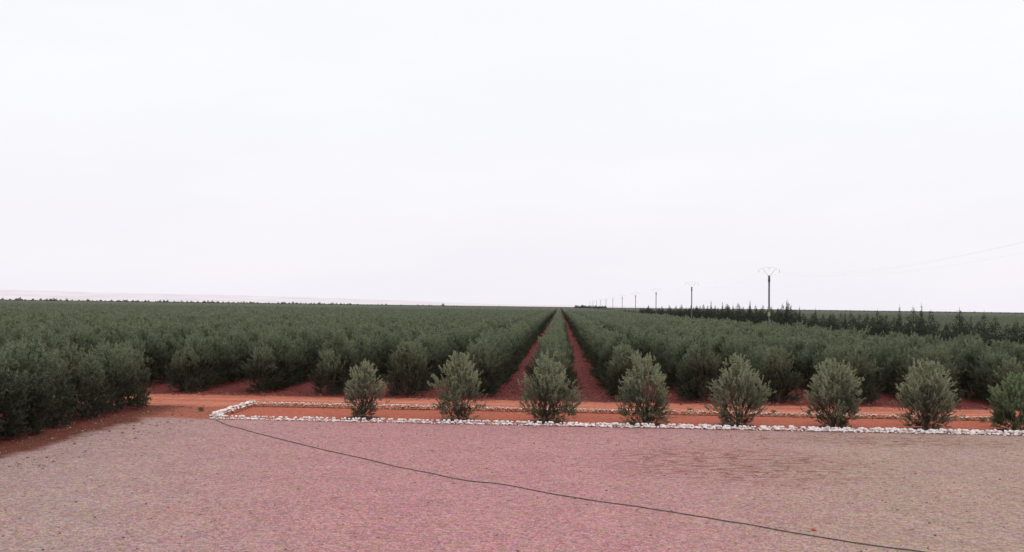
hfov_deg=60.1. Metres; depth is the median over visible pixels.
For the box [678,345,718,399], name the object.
olive tree
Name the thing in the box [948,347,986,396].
olive tree
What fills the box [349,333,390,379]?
olive tree
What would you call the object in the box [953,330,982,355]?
olive tree
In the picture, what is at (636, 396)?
olive tree
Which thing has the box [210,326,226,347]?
olive tree
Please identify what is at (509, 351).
olive tree
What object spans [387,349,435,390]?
olive tree
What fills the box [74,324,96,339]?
olive tree
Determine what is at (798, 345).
olive tree
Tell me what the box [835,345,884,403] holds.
olive tree
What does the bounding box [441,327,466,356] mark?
olive tree
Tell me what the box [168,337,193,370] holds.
olive tree
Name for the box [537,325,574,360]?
olive tree
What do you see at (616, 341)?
olive tree
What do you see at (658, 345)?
olive tree
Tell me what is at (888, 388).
olive tree
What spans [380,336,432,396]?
olive tree
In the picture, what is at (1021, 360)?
olive tree
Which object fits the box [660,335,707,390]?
olive tree
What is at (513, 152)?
sky
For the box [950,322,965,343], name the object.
conifer
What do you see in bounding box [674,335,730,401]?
olive tree
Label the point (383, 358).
olive tree
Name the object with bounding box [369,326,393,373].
olive tree
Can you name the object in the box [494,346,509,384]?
olive tree
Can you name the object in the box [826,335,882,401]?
olive tree
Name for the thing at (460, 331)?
olive tree
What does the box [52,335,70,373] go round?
olive tree
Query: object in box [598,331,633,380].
olive tree
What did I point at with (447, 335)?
olive tree
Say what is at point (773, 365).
olive tree
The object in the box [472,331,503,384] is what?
olive tree
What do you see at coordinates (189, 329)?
olive tree
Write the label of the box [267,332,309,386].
olive tree
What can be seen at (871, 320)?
conifer
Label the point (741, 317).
conifer
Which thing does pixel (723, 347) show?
olive tree
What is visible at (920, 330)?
conifer
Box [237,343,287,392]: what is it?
olive tree
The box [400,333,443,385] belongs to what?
olive tree
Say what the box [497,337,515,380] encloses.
olive tree
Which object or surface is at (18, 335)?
olive tree
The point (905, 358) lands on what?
olive tree
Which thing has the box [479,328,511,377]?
olive tree
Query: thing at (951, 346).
olive tree
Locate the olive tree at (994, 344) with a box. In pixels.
[988,340,1008,366]
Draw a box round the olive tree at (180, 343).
[157,333,187,376]
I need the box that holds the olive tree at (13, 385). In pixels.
[0,346,36,437]
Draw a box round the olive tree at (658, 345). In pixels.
[651,333,675,364]
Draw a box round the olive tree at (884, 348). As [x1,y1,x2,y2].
[865,337,901,391]
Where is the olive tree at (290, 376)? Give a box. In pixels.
[254,327,296,387]
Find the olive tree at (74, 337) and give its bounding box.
[59,327,95,378]
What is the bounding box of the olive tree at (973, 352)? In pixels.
[953,334,992,399]
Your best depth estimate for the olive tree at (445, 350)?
66.15 m
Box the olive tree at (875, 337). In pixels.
[865,336,883,350]
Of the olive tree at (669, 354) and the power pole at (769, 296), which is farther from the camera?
the power pole at (769, 296)
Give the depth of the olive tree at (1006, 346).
60.26 m
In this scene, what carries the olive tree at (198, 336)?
on the ground at (62, 434)
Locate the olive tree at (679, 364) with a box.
[675,347,713,393]
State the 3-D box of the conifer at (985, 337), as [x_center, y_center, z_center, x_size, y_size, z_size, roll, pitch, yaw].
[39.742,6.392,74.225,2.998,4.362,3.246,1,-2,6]
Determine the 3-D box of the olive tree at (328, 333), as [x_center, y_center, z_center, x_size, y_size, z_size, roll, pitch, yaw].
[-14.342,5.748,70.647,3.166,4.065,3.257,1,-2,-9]
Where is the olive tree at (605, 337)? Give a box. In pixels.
[594,332,614,378]
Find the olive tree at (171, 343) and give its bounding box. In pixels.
[148,330,184,381]
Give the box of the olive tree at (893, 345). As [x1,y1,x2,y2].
[887,336,903,356]
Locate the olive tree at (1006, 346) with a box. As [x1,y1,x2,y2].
[984,339,1017,386]
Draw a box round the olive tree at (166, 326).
[156,320,178,339]
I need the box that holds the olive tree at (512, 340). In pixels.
[502,330,524,367]
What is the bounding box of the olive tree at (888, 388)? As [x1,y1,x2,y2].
[877,353,901,394]
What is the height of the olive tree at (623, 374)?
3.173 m
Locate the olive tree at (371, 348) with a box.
[363,336,382,378]
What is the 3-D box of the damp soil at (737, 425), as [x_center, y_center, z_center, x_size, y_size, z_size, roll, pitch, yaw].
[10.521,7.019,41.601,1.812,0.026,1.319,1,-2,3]
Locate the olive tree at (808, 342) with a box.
[795,339,820,389]
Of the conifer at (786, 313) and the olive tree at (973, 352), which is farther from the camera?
the conifer at (786, 313)
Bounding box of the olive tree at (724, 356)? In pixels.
[717,337,740,376]
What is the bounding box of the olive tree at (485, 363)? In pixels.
[456,337,501,396]
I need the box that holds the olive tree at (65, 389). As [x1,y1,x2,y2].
[22,356,78,425]
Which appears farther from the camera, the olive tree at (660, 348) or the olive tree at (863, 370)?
the olive tree at (660, 348)
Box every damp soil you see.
[343,416,378,419]
[442,418,474,421]
[533,420,562,423]
[624,422,660,425]
[716,424,754,426]
[819,425,852,428]
[912,427,938,430]
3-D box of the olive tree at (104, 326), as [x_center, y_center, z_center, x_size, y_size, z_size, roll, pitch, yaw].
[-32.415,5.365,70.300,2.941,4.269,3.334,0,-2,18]
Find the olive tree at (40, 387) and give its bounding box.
[0,338,66,438]
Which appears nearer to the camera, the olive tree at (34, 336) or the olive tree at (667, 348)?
the olive tree at (34, 336)
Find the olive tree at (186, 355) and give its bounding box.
[165,343,206,392]
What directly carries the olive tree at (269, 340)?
on the ground at (62, 434)
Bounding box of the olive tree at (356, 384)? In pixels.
[343,358,389,417]
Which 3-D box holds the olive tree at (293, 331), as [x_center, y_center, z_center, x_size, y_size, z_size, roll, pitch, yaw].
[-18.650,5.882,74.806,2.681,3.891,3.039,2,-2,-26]
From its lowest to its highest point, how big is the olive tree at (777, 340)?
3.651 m
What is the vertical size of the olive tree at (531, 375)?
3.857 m
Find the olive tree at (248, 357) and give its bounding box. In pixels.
[233,342,258,377]
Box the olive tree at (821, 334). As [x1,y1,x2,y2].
[812,327,831,340]
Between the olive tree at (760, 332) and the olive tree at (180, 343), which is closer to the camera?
the olive tree at (180, 343)
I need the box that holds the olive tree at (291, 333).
[286,328,295,340]
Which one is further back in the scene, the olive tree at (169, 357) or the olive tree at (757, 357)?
the olive tree at (169, 357)
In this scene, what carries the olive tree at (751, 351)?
on the ground at (62, 434)
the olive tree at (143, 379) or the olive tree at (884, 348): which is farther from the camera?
the olive tree at (884, 348)
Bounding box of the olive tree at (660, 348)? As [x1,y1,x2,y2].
[652,329,677,374]
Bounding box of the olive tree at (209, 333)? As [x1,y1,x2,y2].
[198,323,221,368]
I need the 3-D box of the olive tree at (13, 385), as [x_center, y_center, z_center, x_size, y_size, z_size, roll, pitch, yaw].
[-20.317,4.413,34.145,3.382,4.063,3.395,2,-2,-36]
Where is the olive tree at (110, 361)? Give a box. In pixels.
[72,337,135,412]
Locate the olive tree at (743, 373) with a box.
[702,353,775,425]
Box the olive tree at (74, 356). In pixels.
[38,338,109,424]
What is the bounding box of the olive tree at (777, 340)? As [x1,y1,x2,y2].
[768,335,786,347]
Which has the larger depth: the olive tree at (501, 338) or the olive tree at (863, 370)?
the olive tree at (501, 338)
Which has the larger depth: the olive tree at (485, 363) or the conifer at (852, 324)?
the conifer at (852, 324)
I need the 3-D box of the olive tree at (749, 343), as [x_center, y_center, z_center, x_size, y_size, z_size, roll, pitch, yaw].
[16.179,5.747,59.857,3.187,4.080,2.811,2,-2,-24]
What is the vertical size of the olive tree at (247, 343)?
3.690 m
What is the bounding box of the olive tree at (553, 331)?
[536,322,574,352]
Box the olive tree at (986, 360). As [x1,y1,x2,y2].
[965,347,1002,399]
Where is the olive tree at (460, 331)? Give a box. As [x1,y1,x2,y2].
[455,327,470,353]
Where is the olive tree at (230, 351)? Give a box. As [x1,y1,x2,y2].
[209,341,242,383]
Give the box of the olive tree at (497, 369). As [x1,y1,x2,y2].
[458,336,508,394]
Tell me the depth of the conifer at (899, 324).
94.84 m
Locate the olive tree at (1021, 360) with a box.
[1016,344,1023,370]
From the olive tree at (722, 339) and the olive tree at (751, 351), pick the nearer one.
the olive tree at (751, 351)
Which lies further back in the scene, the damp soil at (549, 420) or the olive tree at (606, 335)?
the olive tree at (606, 335)
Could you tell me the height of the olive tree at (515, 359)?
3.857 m
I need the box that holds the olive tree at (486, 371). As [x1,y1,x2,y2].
[466,343,504,391]
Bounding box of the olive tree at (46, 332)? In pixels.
[18,326,66,378]
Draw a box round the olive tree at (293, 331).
[288,325,298,339]
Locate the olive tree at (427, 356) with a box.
[395,338,440,386]
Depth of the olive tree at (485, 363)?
53.32 m
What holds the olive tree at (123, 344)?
on the ground at (62, 434)
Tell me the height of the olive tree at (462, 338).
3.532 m
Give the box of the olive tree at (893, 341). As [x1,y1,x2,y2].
[883,335,909,359]
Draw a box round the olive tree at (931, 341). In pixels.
[915,333,940,357]
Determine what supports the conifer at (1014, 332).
on the ground at (62, 434)
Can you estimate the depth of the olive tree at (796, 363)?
62.29 m
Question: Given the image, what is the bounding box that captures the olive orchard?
[0,299,1023,431]
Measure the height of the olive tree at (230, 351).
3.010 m
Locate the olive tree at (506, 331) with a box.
[497,328,521,365]
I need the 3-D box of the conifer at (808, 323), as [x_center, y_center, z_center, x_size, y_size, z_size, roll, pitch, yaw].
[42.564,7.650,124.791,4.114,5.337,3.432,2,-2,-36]
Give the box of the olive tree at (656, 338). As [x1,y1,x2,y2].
[646,335,664,366]
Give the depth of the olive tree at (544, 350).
54.41 m
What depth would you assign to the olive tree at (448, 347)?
68.37 m
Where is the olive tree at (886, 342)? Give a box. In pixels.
[882,340,894,351]
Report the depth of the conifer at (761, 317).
156.98 m
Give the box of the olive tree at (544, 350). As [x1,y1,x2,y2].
[529,338,578,395]
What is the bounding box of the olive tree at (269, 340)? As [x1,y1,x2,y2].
[244,330,297,389]
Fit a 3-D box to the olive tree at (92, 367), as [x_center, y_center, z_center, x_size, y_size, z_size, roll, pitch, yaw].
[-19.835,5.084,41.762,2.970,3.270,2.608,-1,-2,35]
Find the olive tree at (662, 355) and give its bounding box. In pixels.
[654,335,684,373]
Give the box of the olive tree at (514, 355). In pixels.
[504,335,520,369]
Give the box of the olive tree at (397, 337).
[394,333,400,344]
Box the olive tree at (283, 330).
[267,325,292,337]
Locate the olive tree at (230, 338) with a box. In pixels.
[212,331,248,382]
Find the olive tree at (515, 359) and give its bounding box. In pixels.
[486,329,523,373]
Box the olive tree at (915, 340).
[901,335,931,355]
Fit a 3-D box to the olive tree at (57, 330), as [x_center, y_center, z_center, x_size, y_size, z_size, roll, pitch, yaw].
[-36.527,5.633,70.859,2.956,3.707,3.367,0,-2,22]
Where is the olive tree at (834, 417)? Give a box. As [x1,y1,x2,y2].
[800,357,865,426]
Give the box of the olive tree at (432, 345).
[421,330,446,382]
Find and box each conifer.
[720,305,731,318]
[727,306,742,318]
[736,307,746,321]
[749,306,759,321]
[755,305,766,322]
[764,307,773,323]
[774,303,785,324]
[779,301,793,328]
[782,311,804,326]
[783,302,790,325]
[794,314,807,329]
[805,313,820,328]
[818,313,828,327]
[822,314,842,330]
[824,317,839,330]
[835,313,844,329]
[838,312,860,328]
[845,314,864,336]
[847,314,855,333]
[856,316,868,333]
[857,315,873,334]
[865,315,878,334]
[866,309,888,337]
[869,316,889,339]
[871,318,885,335]
[874,312,892,336]
[879,317,901,337]
[893,304,904,335]
[896,321,910,337]
[900,308,923,341]
[908,317,927,336]
[915,302,925,335]
[919,319,945,339]
[920,312,941,337]
[926,320,939,339]
[939,326,952,341]
[943,307,971,337]
[943,314,973,340]
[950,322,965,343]
[960,321,988,341]
[964,315,1003,348]
[967,316,973,337]
[976,328,996,346]
[983,314,1006,349]
[998,324,1012,348]
[999,321,1022,347]
[1001,324,1023,348]
[1008,326,1023,349]
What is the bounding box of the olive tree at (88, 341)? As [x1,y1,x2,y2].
[67,324,102,376]
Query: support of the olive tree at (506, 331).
on the ground at (62, 434)
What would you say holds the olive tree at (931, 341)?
on the ground at (62, 434)
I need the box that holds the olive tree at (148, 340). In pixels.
[125,326,169,384]
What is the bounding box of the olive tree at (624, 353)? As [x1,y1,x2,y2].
[599,344,645,399]
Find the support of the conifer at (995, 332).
on the ground at (62, 434)
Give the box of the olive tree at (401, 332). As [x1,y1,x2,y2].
[394,326,409,345]
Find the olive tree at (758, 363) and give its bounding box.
[744,344,784,389]
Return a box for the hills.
[0,290,705,308]
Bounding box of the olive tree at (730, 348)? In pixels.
[718,332,745,381]
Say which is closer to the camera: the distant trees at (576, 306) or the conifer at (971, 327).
the conifer at (971, 327)
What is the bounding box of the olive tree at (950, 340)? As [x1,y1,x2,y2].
[945,336,957,345]
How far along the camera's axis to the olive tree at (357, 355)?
57.89 m
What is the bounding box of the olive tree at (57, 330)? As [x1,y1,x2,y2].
[52,323,65,334]
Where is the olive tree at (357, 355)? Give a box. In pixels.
[325,337,363,384]
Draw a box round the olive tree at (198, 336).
[187,330,210,366]
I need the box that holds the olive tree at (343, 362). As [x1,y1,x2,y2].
[328,345,357,384]
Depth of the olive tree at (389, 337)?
68.29 m
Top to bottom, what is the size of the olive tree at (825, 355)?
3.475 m
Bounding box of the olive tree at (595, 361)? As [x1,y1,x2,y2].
[587,331,608,372]
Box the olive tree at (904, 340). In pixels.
[893,332,918,353]
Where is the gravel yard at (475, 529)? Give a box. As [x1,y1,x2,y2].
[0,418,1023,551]
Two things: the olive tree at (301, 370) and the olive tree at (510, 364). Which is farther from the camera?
the olive tree at (510, 364)
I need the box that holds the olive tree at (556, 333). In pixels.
[530,328,570,373]
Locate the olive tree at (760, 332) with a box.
[750,328,769,341]
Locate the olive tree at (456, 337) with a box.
[445,324,468,356]
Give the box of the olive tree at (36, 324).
[26,319,48,339]
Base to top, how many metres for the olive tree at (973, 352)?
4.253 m
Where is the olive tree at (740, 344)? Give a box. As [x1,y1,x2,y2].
[719,336,755,388]
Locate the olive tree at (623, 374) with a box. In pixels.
[605,349,646,395]
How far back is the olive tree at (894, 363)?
56.10 m
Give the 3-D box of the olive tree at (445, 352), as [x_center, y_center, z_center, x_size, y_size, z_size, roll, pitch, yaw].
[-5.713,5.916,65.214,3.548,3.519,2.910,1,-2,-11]
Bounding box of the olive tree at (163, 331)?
[148,325,170,365]
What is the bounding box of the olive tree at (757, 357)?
[742,343,789,395]
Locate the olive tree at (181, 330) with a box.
[170,323,191,339]
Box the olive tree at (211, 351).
[185,334,229,385]
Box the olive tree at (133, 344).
[125,335,159,381]
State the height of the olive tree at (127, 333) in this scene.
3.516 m
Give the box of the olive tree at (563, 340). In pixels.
[554,332,574,357]
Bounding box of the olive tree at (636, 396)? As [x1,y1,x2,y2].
[615,350,676,424]
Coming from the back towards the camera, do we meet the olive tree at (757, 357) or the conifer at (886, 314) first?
the conifer at (886, 314)
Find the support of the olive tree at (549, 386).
on the planting bed
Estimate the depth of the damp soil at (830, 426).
41.58 m
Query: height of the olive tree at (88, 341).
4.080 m
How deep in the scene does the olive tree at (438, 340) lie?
63.63 m
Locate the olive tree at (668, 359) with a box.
[658,337,685,386]
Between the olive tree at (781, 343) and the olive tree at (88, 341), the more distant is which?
the olive tree at (781, 343)
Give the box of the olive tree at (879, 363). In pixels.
[864,346,892,388]
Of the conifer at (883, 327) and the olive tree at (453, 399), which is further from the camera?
the conifer at (883, 327)
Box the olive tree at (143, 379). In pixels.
[103,346,157,406]
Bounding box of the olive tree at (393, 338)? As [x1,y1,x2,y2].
[388,333,399,356]
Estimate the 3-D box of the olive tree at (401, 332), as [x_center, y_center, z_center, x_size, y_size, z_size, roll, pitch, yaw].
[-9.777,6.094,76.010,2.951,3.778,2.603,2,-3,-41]
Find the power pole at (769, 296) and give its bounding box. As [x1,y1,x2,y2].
[765,267,779,322]
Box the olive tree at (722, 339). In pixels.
[712,330,734,363]
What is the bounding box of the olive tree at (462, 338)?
[449,329,467,355]
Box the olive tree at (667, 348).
[662,338,681,376]
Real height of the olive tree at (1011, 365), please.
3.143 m
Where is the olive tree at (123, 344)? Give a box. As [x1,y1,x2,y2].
[100,340,145,386]
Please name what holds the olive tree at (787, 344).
on the ground at (62, 434)
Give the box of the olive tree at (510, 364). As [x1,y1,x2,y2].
[497,334,515,377]
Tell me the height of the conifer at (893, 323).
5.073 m
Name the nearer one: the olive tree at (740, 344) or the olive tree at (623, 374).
the olive tree at (623, 374)
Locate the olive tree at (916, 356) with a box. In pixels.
[894,343,954,401]
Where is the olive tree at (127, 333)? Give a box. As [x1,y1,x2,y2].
[119,330,146,358]
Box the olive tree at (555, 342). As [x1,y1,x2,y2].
[524,334,582,392]
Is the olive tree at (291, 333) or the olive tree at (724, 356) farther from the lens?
the olive tree at (291, 333)
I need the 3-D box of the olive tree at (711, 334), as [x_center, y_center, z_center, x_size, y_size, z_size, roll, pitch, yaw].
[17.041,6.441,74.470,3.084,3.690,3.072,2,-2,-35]
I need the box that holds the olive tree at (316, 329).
[302,322,331,373]
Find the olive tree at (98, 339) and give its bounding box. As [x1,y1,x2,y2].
[89,335,105,380]
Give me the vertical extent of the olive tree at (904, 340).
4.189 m
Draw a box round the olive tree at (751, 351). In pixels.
[735,343,761,391]
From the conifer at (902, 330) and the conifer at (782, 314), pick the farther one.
the conifer at (782, 314)
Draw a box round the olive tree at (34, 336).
[18,321,71,396]
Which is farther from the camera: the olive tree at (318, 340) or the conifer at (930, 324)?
the conifer at (930, 324)
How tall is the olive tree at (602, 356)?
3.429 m
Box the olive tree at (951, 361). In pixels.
[931,344,965,389]
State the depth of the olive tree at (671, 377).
59.84 m
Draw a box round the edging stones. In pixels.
[209,401,1023,435]
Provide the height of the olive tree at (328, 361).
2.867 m
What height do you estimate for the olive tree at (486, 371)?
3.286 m
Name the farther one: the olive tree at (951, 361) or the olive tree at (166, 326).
the olive tree at (166, 326)
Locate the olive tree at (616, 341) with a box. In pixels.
[589,329,636,388]
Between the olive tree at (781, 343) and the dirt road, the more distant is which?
the olive tree at (781, 343)
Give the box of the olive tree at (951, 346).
[942,339,972,389]
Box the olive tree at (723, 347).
[713,337,736,374]
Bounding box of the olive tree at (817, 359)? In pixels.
[807,344,829,389]
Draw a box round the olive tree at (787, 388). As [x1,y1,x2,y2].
[751,347,798,399]
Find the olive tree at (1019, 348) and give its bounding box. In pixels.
[1005,339,1023,368]
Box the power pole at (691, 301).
[688,283,694,317]
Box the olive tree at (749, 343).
[727,333,763,387]
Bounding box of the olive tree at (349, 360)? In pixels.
[314,328,359,391]
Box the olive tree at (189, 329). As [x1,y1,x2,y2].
[184,324,196,339]
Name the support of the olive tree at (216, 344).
on the ground at (62, 434)
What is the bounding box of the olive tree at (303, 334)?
[292,324,323,379]
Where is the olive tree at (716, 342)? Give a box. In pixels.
[710,329,737,375]
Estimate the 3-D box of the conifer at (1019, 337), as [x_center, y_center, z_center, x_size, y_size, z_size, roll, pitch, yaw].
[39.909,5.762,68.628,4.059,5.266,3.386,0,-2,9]
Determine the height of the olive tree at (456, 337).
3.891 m
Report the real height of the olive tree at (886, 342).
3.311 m
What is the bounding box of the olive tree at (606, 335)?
[594,327,620,365]
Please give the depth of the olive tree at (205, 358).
54.96 m
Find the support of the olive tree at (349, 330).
on the ground at (62, 434)
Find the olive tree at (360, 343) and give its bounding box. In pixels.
[347,332,381,384]
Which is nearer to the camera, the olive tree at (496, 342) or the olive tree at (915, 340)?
the olive tree at (496, 342)
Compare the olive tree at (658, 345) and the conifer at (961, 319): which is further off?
the conifer at (961, 319)
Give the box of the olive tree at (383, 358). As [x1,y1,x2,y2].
[369,331,393,371]
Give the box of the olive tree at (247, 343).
[229,330,255,379]
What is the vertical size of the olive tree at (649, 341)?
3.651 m
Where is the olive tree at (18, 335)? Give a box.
[4,323,34,344]
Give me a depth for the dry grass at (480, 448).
36.61 m
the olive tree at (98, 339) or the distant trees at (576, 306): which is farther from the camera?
the distant trees at (576, 306)
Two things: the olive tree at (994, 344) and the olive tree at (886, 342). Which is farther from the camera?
the olive tree at (886, 342)
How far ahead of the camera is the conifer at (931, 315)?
86.80 m
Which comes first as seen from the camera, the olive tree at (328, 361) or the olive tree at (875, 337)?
the olive tree at (328, 361)
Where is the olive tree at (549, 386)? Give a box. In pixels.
[517,349,586,422]
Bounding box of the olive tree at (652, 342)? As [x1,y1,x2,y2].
[641,332,664,369]
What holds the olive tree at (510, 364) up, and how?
on the ground at (62, 434)
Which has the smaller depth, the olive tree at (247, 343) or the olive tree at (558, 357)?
the olive tree at (558, 357)
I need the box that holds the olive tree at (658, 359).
[653,336,672,362]
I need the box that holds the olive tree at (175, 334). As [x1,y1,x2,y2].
[168,328,183,345]
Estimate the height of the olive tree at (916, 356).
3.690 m
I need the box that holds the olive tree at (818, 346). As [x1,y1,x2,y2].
[794,337,833,391]
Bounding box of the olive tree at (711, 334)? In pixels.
[706,332,721,349]
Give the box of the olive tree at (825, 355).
[812,344,842,392]
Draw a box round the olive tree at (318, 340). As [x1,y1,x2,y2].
[300,329,326,378]
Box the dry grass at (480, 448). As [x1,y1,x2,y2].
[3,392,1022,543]
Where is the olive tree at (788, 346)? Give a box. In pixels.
[779,336,802,383]
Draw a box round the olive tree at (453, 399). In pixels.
[427,350,487,419]
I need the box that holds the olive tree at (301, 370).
[287,341,309,381]
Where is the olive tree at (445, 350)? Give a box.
[436,337,450,375]
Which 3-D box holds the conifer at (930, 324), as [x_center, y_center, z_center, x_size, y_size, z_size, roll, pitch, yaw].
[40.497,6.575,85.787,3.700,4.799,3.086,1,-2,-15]
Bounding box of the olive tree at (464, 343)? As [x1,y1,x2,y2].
[455,331,467,352]
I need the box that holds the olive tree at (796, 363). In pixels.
[786,346,814,388]
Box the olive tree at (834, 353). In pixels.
[817,342,854,395]
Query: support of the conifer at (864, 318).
on the ground at (62, 434)
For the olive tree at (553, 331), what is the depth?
75.26 m
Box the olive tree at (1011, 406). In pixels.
[986,371,1023,430]
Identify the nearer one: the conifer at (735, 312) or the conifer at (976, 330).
the conifer at (976, 330)
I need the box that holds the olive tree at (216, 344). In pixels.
[201,332,239,384]
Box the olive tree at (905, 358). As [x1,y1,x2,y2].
[888,347,926,396]
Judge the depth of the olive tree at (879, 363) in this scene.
60.60 m
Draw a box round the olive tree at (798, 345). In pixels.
[783,336,809,382]
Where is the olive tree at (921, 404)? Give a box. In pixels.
[892,357,960,428]
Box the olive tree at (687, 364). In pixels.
[676,351,705,391]
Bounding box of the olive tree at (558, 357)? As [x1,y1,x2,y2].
[529,343,582,396]
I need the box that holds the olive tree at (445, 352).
[432,334,454,378]
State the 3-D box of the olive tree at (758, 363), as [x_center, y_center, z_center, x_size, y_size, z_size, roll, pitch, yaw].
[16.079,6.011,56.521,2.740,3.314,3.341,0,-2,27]
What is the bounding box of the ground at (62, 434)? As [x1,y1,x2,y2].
[0,304,1020,457]
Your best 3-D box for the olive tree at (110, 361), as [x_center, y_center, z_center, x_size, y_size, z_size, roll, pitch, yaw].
[-19.913,4.860,43.127,3.072,3.833,2.986,2,-2,-33]
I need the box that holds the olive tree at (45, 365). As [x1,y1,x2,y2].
[1,334,87,429]
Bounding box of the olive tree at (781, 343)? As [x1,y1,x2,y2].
[777,339,786,352]
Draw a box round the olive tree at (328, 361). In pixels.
[308,349,350,394]
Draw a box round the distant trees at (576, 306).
[0,297,1023,313]
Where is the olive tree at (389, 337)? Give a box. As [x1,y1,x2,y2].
[379,329,397,373]
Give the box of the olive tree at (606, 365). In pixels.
[599,342,631,385]
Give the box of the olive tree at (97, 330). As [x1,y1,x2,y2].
[89,325,101,344]
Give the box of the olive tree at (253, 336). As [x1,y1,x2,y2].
[237,328,260,373]
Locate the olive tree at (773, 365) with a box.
[755,344,807,402]
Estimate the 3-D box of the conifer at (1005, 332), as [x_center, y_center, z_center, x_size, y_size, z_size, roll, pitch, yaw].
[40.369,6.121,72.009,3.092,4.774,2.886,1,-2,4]
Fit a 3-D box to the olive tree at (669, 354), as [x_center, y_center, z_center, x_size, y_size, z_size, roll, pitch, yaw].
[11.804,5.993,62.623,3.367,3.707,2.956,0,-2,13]
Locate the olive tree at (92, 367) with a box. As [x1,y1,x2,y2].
[65,350,118,418]
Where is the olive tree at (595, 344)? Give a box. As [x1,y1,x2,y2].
[590,329,604,364]
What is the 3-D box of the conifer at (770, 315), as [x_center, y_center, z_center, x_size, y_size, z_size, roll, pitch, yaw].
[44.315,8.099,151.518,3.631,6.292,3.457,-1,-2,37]
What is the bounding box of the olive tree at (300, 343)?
[284,335,317,382]
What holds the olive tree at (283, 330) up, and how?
on the ground at (62, 434)
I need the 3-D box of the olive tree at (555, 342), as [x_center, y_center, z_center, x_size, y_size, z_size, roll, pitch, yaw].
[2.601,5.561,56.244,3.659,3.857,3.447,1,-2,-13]
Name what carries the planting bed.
on the ground at (62, 434)
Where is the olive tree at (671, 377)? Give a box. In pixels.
[662,345,685,387]
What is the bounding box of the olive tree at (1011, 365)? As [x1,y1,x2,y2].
[986,354,1023,404]
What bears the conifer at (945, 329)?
on the ground at (62, 434)
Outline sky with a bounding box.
[0,0,1023,312]
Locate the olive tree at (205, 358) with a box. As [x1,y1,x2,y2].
[174,330,218,390]
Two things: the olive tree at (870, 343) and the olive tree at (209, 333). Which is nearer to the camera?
the olive tree at (870, 343)
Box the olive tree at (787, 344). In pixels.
[782,337,793,368]
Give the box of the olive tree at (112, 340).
[92,329,119,353]
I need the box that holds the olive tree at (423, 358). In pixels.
[385,339,433,392]
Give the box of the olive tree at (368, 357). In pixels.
[355,343,377,381]
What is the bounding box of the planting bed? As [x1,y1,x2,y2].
[224,407,1022,434]
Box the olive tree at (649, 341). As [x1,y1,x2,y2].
[638,330,659,367]
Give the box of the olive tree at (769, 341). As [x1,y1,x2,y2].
[763,337,774,347]
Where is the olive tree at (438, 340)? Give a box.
[422,331,451,377]
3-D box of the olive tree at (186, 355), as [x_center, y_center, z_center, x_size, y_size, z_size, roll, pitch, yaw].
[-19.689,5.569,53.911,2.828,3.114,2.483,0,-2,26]
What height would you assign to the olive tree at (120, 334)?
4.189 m
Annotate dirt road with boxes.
[52,394,1022,419]
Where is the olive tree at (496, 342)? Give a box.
[470,334,509,383]
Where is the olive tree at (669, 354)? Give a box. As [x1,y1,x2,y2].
[659,335,680,385]
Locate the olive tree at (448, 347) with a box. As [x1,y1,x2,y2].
[436,333,458,362]
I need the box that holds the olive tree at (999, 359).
[976,350,1021,401]
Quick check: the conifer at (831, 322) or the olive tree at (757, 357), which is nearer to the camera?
the olive tree at (757, 357)
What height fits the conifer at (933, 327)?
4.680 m
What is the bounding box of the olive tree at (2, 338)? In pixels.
[0,332,9,346]
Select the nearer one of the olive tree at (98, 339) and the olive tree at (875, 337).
the olive tree at (98, 339)
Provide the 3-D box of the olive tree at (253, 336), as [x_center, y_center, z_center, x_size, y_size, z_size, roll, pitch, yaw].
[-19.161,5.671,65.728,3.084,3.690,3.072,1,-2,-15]
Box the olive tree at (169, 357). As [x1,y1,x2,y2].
[140,329,179,383]
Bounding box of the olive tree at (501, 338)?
[486,327,516,377]
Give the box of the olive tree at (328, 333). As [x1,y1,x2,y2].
[324,323,345,344]
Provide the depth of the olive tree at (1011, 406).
40.83 m
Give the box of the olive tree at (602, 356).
[594,340,612,371]
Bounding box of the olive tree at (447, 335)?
[430,328,459,361]
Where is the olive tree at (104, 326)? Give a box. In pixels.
[95,317,113,340]
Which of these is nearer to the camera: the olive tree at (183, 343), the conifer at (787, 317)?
the olive tree at (183, 343)
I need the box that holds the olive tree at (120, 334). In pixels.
[101,321,134,345]
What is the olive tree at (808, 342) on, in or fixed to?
on the ground at (62, 434)
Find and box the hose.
[215,419,924,551]
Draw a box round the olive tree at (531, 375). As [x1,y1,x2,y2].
[523,333,576,385]
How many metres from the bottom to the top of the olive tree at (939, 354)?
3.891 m
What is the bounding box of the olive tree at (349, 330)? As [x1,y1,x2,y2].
[337,320,361,338]
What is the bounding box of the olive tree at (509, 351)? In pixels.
[504,336,515,371]
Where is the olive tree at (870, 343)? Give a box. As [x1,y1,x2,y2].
[859,336,888,376]
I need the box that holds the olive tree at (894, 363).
[877,338,926,397]
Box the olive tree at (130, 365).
[91,345,151,411]
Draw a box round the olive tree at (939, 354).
[906,341,967,404]
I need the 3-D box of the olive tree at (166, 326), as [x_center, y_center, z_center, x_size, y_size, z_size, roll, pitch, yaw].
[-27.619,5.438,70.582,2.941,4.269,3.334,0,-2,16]

